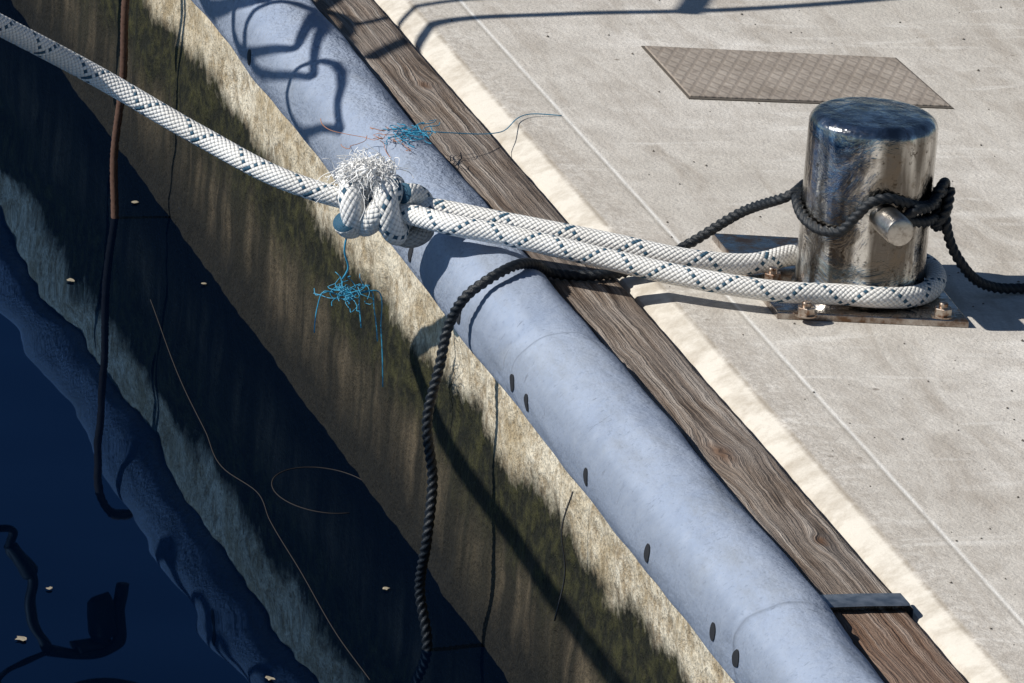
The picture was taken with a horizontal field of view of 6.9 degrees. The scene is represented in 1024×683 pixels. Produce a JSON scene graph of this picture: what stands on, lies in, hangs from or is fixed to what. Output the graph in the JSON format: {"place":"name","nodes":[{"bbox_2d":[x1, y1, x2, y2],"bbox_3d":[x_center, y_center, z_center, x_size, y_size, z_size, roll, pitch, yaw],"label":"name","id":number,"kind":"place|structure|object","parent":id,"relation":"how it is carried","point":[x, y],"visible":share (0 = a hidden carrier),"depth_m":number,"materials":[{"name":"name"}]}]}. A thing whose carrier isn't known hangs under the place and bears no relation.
{"place":"outdoors","nodes":[
{"label":"outdoors","id":0,"kind":"place"},
{"bbox_2d":[0,0,508,682],"bbox_3d":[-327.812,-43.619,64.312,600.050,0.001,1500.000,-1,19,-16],"label":"water","id":1,"kind":"structure","parent":0,"point":[138,534],"depth_m":9.10,"materials":[{"name":"blue liquid"}]},
{"bbox_2d":[15,201,388,679],"bbox_3d":[-0.321,0.089,9.282,0.381,0.001,1.599,4,18,-2],"label":"floating debris","id":2,"kind":"object","parent":1,"relation":"on","point":[22,638],"visible":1,"depth_m":8.59,"materials":[{"name":"brown"}]},
{"bbox_2d":[150,299,369,679],"bbox_3d":[-0.233,0.147,9.132,0.151,0.001,1.228,-1,19,-16],"label":"floating string","id":3,"kind":"object","parent":1,"relation":"on","point":[273,490],"visible":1,"depth_m":9.09,"materials":[{"name":"beige"}]},
{"bbox_2d":[373,0,1023,682],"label":"concrete quay deck","id":4,"kind":"structure","parent":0,"point":[915,502],"depth_m":8.90,"materials":[{"name":"grey concrete"}]},
{"bbox_2d":[11,0,734,682],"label":"quay wall","id":5,"kind":"structure","parent":4,"relation":"attached to","point":[271,258],"depth_m":9.03,"materials":[{"name":"concrete"}]},
{"bbox_2d":[192,0,883,682],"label":"dock fender hose","id":6,"kind":"object","parent":5,"relation":"on","point":[736,588],"visible":0.92,"depth_m":8.26,"materials":[{"name":"rubber"}]},
{"bbox_2d":[110,0,129,218],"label":"brown rope","id":7,"kind":"object","parent":6,"relation":"hanging from","point":[123,68],"visible":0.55,"depth_m":9.94,"materials":[{"name":"brown fabric"}]},
{"bbox_2d":[320,113,561,160],"bbox_3d":[-0.047,-0.226,9.069,0.324,0.033,0.138,-8,22,-33],"label":"frayed blue twine","id":8,"kind":"object","parent":6,"relation":"on","point":[416,132],"visible":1,"depth_m":9.01,"materials":[{"name":"blue fabric"}]},
{"bbox_2d":[554,491,573,620],"bbox_3d":[0.051,0.211,8.299,0.010,0.135,0.004,-1,19,-16],"label":"dangling string","id":9,"kind":"object","parent":6,"relation":"hanging from","point":[563,555],"visible":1,"depth_m":8.30,"materials":[{"name":"black fabric"}]},
{"bbox_2d":[311,0,966,682],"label":"timber rubbing strake","id":10,"kind":"object","parent":5,"relation":"on","point":[885,632],"visible":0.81,"depth_m":8.35,"materials":[{"name":"brown wood"}]},
{"bbox_2d":[451,0,1023,644],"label":"grit","id":11,"kind":"object","parent":4,"relation":"on","point":[957,272],"visible":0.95,"depth_m":8.68,"materials":[{"name":"grey stone"}]},
{"bbox_2d":[641,46,953,108],"bbox_3d":[0.317,-0.296,9.421,0.323,0.003,0.201,2,18,-8],"label":"access hatch cover","id":12,"kind":"object","parent":4,"relation":"on","point":[736,75],"visible":0.98,"depth_m":9.41,"materials":[{"name":"metal"}]},
{"bbox_2d":[712,97,968,327],"bbox_3d":[0.347,-0.153,8.676,0.207,0.196,0.300,-1,19,-16],"label":"mooring bollard","id":13,"kind":"object","parent":4,"relation":"on","point":[859,150],"visible":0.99,"depth_m":8.60,"materials":[{"name":"metal"}]},
{"bbox_2d":[0,13,946,308],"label":"mooring rope","id":14,"kind":"object","parent":13,"relation":"attached to","point":[370,197],"visible":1,"depth_m":8.66,"materials":[{"name":"white fabric"}]},
{"bbox_2d":[313,238,382,386],"bbox_3d":[-0.167,-0.038,8.725,0.078,0.177,0.087,15,21,29],"label":"frayed blue twine","id":15,"kind":"object","parent":14,"relation":"hanging from","point":[347,292],"visible":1,"depth_m":8.72,"materials":[{"name":"blue fabric"}]},
{"bbox_2d":[414,177,1023,650],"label":"black twisted rope","id":16,"kind":"object","parent":13,"relation":"attached to","point":[940,207],"visible":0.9,"depth_m":8.61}
]}

